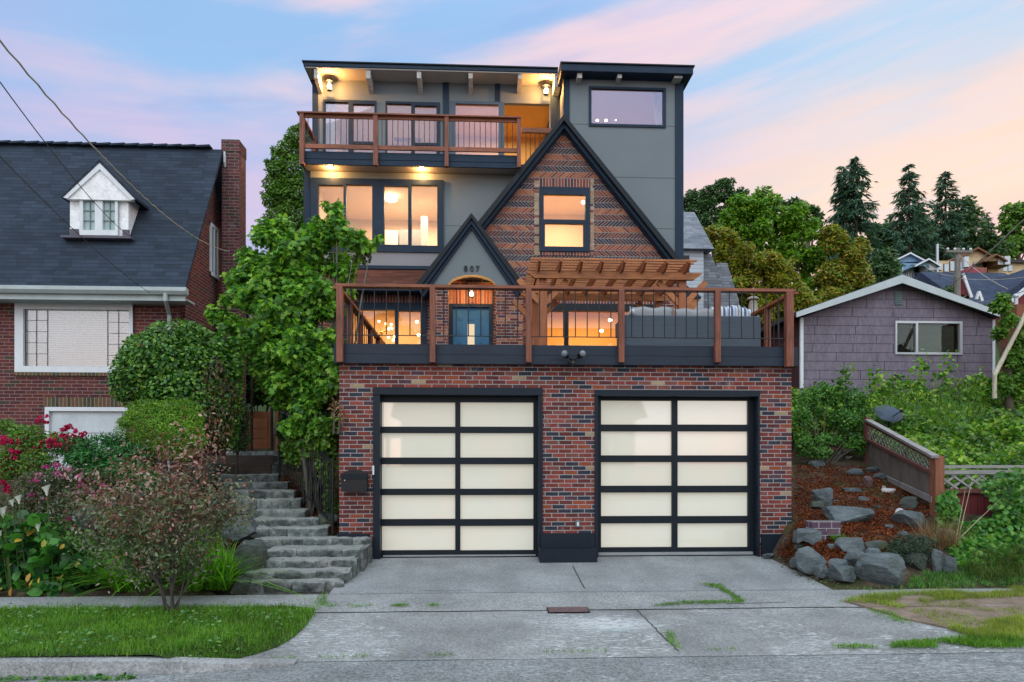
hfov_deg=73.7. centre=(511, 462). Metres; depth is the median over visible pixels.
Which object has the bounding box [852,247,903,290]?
broadleaf tree
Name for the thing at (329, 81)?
porch lantern
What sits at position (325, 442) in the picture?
bank shrub
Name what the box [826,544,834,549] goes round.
rock
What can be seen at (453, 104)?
sliding door
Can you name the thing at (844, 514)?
boulder
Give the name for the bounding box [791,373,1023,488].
bramble thicket
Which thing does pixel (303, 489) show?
iron railing
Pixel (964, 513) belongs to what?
dry canes
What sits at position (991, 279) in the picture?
overhead wire
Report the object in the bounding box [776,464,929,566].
bark mulch
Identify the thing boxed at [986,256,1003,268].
window
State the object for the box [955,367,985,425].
bramble spray
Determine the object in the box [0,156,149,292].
overhead wire
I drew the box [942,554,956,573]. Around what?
rock
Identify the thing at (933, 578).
bank grass
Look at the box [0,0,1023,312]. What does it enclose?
sky
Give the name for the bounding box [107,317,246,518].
laurel hedge
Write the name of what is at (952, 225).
conifer tree
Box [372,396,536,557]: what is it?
garage door
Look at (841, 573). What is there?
boulder
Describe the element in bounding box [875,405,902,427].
satellite dish
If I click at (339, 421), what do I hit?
dried vine
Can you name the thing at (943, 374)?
bramble spray
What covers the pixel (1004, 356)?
leaning pole
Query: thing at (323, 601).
crack grass
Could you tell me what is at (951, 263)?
window
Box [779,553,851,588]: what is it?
bank litter
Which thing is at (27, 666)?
kerb
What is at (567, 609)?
utility cover
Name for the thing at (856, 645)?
verge grass
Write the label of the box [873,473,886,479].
rock
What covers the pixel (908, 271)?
window
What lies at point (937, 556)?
rock
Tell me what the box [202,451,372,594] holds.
stone staircase
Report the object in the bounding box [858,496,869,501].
rock
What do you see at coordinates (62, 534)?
ground shrub
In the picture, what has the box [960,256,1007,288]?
overhead wire
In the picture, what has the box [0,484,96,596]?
calla lilies
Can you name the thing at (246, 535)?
boulder
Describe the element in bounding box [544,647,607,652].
crack grass
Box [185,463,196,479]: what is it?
boulder
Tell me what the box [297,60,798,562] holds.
brick house
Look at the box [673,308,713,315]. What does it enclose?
cushion
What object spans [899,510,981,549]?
dry grass clump
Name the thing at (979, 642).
verge grass
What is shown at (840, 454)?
rock
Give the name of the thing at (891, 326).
shingled house
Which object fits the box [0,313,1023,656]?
ground
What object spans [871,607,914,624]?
crack grass
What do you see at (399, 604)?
crack grass
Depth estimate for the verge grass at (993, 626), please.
7.28 m
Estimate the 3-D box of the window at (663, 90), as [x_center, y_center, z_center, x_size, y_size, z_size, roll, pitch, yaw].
[2.837,-8.742,16.812,1.908,0.978,0.080,0,0,-3]
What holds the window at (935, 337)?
in the shingled house at (891, 326)
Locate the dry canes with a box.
[956,478,997,540]
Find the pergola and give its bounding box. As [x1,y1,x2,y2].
[512,257,707,344]
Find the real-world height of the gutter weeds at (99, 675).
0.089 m
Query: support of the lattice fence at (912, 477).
on the ground at (802, 463)
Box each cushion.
[629,306,672,314]
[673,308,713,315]
[709,305,737,315]
[738,304,751,315]
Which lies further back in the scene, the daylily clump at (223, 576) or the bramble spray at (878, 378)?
the bramble spray at (878, 378)
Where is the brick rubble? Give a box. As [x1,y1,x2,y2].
[792,520,840,545]
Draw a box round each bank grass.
[857,547,1023,590]
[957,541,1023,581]
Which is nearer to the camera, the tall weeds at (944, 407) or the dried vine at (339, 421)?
the dried vine at (339, 421)
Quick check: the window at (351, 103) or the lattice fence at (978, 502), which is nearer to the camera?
the lattice fence at (978, 502)
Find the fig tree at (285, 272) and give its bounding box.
[203,198,384,516]
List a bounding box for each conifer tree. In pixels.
[819,166,865,273]
[827,156,915,291]
[881,164,945,261]
[922,171,979,260]
[979,212,1007,252]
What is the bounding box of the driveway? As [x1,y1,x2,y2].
[329,555,831,593]
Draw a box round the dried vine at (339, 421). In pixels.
[326,397,347,433]
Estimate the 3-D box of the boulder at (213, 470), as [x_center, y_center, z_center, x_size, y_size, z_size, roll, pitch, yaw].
[-5.848,0.321,13.040,0.382,0.620,0.489,0,0,-33]
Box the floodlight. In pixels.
[561,350,585,366]
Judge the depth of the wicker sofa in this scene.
11.35 m
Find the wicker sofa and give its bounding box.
[615,315,760,346]
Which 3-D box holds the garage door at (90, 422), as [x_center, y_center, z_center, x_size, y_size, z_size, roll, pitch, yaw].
[-8.364,0.345,13.491,1.423,2.710,0.060,0,0,-3]
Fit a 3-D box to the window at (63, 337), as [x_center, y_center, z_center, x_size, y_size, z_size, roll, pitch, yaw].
[-8.580,-2.460,13.456,2.248,1.384,0.190,0,0,-3]
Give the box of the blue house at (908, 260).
[898,252,942,277]
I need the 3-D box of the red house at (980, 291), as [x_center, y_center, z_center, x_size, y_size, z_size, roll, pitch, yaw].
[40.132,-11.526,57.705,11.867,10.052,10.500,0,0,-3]
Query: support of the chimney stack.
on the ground at (802, 463)
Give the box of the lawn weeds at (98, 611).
[1,601,312,656]
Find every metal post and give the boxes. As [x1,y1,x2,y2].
[250,355,252,450]
[270,399,272,450]
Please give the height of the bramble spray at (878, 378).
1.728 m
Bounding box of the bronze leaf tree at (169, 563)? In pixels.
[48,406,265,611]
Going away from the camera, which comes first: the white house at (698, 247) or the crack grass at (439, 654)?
the crack grass at (439, 654)
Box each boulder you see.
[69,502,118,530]
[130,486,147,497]
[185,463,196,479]
[193,463,216,493]
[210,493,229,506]
[220,515,258,542]
[230,574,251,594]
[231,539,267,575]
[317,513,338,525]
[794,546,828,575]
[811,488,832,506]
[822,506,874,523]
[828,564,855,582]
[834,537,865,552]
[843,547,863,565]
[845,468,864,475]
[855,552,905,586]
[864,540,887,550]
[890,510,925,528]
[904,552,927,571]
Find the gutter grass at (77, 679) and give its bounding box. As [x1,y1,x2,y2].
[0,673,137,681]
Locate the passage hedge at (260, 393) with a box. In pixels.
[246,354,294,410]
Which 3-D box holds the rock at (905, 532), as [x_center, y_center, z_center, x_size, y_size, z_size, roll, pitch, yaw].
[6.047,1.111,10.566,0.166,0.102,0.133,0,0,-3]
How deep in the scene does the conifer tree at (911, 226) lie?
102.34 m
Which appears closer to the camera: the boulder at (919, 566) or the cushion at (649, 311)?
the boulder at (919, 566)
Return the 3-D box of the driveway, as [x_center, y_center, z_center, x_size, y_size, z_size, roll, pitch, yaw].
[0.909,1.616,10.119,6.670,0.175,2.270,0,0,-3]
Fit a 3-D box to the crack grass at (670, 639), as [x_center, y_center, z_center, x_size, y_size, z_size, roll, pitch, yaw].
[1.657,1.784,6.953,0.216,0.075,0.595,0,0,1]
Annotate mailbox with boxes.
[340,469,367,490]
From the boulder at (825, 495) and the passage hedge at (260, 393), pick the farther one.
the passage hedge at (260, 393)
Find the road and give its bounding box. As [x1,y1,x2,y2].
[0,652,1023,681]
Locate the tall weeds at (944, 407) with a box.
[878,382,992,431]
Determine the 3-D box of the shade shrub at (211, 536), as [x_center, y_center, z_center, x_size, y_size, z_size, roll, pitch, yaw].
[-4.592,1.264,9.261,1.297,0.834,0.710,0,0,-3]
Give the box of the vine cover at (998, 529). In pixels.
[934,466,1023,566]
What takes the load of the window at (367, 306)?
in the brick house at (477, 424)
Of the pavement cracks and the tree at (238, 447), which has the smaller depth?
the pavement cracks
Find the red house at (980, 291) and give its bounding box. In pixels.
[913,270,1023,326]
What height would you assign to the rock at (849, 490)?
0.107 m
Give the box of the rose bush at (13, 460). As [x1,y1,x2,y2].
[0,414,87,538]
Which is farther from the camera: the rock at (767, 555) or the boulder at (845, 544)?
the rock at (767, 555)
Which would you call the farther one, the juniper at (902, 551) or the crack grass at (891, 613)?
the juniper at (902, 551)
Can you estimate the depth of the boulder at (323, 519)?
11.28 m
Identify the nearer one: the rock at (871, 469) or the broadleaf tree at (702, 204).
the rock at (871, 469)
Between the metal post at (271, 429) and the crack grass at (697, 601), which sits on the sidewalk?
the crack grass at (697, 601)
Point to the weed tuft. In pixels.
(834, 538)
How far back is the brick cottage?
13.52 m
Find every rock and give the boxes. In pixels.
[762,553,774,558]
[789,557,795,567]
[808,460,824,467]
[808,500,823,508]
[812,563,827,578]
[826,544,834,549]
[828,558,847,565]
[835,451,843,459]
[842,488,861,492]
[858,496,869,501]
[864,476,872,487]
[864,548,880,552]
[866,467,878,472]
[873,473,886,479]
[881,488,895,492]
[898,531,907,536]
[900,496,918,509]
[931,549,943,573]
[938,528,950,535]
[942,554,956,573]
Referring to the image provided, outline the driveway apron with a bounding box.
[237,608,1023,661]
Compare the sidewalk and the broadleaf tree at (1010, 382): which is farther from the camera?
the broadleaf tree at (1010, 382)
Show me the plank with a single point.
(845, 450)
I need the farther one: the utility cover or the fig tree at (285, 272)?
the fig tree at (285, 272)
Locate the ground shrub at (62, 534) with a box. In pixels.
[36,507,149,584]
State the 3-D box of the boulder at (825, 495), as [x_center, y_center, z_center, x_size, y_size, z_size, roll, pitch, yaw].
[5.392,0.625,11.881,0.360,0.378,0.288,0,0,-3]
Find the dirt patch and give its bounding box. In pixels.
[843,590,1023,637]
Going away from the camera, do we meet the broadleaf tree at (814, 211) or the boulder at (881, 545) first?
the boulder at (881, 545)
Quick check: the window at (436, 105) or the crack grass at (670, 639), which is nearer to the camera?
the crack grass at (670, 639)
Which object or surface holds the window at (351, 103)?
in the brick house at (477, 424)
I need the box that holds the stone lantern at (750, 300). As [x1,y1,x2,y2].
[747,296,758,315]
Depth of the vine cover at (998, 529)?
10.59 m
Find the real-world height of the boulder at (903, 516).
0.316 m
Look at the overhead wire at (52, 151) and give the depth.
6.90 m
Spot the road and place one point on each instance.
(971, 667)
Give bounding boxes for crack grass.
[271,653,373,658]
[314,591,329,606]
[325,603,373,607]
[390,603,409,606]
[401,652,454,656]
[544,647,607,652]
[651,598,744,605]
[663,628,682,648]
[699,582,743,601]
[704,646,735,650]
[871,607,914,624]
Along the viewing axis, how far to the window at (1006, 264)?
93.14 m
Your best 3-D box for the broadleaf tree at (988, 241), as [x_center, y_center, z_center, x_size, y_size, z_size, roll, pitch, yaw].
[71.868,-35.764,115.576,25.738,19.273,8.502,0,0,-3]
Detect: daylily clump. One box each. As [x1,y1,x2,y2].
[13,541,195,611]
[86,536,316,629]
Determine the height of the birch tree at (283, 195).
10.129 m
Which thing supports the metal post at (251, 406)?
on the ground at (802, 463)
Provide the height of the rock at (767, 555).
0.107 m
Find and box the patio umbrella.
[961,266,984,272]
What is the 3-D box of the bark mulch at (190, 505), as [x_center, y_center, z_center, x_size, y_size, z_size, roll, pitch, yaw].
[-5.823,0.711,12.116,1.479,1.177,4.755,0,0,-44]
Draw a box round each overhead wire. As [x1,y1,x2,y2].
[0,40,229,251]
[0,82,127,234]
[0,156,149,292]
[945,219,1023,289]
[958,277,1023,279]
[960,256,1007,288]
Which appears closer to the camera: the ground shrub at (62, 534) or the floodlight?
the ground shrub at (62, 534)
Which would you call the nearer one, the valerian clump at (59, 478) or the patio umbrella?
the valerian clump at (59, 478)
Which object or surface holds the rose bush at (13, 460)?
on the ground at (802, 463)
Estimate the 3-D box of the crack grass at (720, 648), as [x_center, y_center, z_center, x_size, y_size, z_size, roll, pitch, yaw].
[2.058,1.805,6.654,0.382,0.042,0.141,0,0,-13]
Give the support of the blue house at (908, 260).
on the ground at (802, 463)
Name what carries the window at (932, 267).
in the blue house at (908, 260)
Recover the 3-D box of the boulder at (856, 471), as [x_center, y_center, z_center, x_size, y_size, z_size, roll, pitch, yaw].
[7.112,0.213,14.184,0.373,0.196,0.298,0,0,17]
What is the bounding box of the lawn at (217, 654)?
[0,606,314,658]
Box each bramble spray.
[829,363,855,429]
[855,364,888,430]
[904,349,936,432]
[930,349,960,437]
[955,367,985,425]
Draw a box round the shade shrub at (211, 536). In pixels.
[131,526,227,582]
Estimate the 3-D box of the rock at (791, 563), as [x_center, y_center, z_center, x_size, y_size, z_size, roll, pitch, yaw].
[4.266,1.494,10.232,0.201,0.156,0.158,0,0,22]
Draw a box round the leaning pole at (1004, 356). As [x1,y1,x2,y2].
[992,313,1023,398]
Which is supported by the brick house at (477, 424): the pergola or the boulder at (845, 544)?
the pergola
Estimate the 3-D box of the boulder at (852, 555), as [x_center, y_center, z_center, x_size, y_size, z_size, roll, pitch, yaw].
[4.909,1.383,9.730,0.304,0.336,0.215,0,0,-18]
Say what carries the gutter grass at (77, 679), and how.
on the road
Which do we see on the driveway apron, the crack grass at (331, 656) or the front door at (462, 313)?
the crack grass at (331, 656)
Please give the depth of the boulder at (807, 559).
9.80 m
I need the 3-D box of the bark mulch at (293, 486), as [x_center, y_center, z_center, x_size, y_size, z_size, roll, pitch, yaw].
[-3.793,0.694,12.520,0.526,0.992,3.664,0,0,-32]
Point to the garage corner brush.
(806, 445)
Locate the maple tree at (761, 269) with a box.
[702,224,824,327]
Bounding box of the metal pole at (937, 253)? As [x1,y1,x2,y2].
[936,244,938,271]
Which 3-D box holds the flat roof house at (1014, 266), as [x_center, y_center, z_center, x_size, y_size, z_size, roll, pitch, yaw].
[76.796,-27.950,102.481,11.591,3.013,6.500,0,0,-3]
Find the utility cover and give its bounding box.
[546,607,589,612]
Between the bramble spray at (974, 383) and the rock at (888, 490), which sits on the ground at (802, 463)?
the rock at (888, 490)
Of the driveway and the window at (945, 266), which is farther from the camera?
the window at (945, 266)
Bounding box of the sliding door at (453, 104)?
[450,101,503,154]
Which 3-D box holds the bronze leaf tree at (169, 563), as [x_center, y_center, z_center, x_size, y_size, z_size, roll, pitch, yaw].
[-4.142,0.564,7.939,2.454,2.462,1.303,0,0,-3]
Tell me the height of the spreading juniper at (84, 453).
1.852 m
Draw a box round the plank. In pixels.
[842,448,863,451]
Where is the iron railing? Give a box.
[278,410,333,535]
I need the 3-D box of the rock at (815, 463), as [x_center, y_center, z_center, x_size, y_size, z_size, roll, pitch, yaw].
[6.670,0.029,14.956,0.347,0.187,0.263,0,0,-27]
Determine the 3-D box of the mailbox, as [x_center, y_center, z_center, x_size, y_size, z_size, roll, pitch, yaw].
[-2.469,0.277,10.727,0.420,0.340,0.173,0,0,-3]
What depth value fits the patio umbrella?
87.71 m
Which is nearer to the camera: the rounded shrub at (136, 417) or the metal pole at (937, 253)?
the rounded shrub at (136, 417)
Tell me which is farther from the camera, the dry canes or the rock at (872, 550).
the dry canes
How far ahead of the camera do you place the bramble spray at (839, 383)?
15.83 m
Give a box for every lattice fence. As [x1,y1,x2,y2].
[864,417,943,517]
[944,465,1023,514]
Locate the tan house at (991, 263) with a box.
[939,247,1009,272]
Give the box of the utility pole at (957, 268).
[946,248,972,295]
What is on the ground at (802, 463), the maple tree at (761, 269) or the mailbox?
the maple tree at (761, 269)
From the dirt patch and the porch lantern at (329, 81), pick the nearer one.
the dirt patch
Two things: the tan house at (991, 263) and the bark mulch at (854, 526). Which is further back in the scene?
the tan house at (991, 263)
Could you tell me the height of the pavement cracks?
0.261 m
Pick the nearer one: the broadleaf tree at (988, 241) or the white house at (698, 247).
the white house at (698, 247)
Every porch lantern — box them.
[325,75,333,91]
[542,81,549,95]
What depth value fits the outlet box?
10.94 m
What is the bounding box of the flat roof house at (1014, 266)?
[1002,260,1023,274]
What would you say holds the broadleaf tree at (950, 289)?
on the ground at (802, 463)
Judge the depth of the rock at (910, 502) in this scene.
11.65 m
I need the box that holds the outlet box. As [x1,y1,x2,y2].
[575,520,579,526]
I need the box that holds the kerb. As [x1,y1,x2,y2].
[0,656,298,676]
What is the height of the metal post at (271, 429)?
2.639 m
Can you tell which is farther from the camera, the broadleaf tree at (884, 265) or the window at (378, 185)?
the broadleaf tree at (884, 265)
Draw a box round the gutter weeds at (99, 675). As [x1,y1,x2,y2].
[0,672,135,681]
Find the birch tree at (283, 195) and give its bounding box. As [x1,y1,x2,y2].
[258,122,308,401]
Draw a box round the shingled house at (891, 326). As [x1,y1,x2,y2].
[761,274,999,412]
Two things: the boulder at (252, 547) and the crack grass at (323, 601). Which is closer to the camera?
the crack grass at (323, 601)
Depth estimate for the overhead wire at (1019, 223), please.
18.97 m
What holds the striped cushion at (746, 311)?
on the wicker sofa
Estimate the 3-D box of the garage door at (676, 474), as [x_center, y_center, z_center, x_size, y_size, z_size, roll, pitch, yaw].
[2.718,0.172,11.210,2.687,2.787,0.100,0,0,-3]
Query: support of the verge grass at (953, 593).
on the dirt patch
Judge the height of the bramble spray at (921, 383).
2.072 m
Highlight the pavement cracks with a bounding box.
[363,567,908,650]
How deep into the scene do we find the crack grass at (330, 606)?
8.13 m
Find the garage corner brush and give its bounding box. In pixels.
[791,381,872,463]
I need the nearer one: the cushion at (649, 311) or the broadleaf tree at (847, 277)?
the cushion at (649, 311)
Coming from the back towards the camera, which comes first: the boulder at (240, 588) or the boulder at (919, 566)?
the boulder at (919, 566)
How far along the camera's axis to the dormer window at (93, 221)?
13.52 m
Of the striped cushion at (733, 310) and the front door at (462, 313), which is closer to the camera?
the striped cushion at (733, 310)
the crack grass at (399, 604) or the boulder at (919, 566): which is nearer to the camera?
the crack grass at (399, 604)
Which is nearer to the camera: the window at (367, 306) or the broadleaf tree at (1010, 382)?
the window at (367, 306)
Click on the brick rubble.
(813, 531)
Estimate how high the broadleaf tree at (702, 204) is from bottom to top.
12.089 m
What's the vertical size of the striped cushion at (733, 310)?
0.455 m
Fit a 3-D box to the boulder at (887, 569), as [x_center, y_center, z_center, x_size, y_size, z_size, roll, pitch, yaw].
[5.064,1.491,9.366,0.695,0.487,0.417,0,0,-3]
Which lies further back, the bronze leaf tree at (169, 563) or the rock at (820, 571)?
the rock at (820, 571)
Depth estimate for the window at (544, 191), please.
16.54 m
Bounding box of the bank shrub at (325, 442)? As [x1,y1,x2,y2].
[280,417,338,513]
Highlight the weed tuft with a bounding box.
[830,532,847,540]
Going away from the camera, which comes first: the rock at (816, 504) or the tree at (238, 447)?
the rock at (816, 504)
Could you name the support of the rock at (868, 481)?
on the bark mulch at (854, 526)
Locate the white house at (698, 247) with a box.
[684,212,738,309]
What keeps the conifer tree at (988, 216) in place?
on the ground at (802, 463)
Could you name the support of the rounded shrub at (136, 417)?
on the ground at (802, 463)
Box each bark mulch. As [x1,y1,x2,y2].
[141,480,238,546]
[281,475,338,535]
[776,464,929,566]
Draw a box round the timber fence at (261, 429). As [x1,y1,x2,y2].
[246,411,277,450]
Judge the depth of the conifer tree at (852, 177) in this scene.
89.65 m
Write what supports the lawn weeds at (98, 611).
on the lawn at (217, 654)
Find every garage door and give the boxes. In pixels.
[51,411,125,479]
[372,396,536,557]
[598,397,753,555]
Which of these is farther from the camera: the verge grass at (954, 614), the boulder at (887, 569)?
the boulder at (887, 569)
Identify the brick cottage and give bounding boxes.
[0,139,251,481]
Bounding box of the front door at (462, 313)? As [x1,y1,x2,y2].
[453,308,488,344]
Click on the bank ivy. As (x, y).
(327, 412)
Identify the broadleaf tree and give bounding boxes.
[684,177,752,257]
[707,185,830,316]
[781,196,826,265]
[810,223,875,301]
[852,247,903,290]
[864,194,1014,259]
[940,285,966,297]
[983,291,1023,431]
[993,200,1023,259]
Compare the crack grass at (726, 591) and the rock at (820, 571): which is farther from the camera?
the rock at (820, 571)
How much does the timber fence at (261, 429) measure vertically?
1.388 m
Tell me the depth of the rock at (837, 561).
9.69 m
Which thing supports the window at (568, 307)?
in the brick house at (477, 424)
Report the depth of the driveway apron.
7.12 m
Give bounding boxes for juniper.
[54,430,162,547]
[885,530,938,564]
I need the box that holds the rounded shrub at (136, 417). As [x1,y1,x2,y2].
[113,397,208,540]
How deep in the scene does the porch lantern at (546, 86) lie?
17.34 m
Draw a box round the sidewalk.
[0,588,1013,612]
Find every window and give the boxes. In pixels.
[14,303,133,372]
[80,200,118,235]
[209,222,218,280]
[310,177,443,252]
[323,99,375,151]
[345,302,425,343]
[385,101,439,153]
[540,187,589,251]
[547,303,652,344]
[589,86,665,127]
[895,321,962,354]
[906,269,912,277]
[919,263,942,271]
[943,264,948,271]
[949,261,953,271]
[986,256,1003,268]
[994,256,1009,268]
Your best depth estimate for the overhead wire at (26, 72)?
6.75 m
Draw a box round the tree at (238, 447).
[231,399,252,474]
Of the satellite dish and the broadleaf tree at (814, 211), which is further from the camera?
the broadleaf tree at (814, 211)
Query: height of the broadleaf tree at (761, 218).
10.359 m
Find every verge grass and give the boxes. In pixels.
[832,641,877,648]
[839,583,1023,608]
[884,632,1023,647]
[904,599,1023,626]
[943,612,1023,639]
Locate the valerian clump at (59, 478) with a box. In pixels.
[0,462,118,565]
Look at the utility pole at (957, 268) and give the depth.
46.31 m
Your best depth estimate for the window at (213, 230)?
15.14 m
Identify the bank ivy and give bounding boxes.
[274,398,338,506]
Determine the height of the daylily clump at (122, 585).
0.907 m

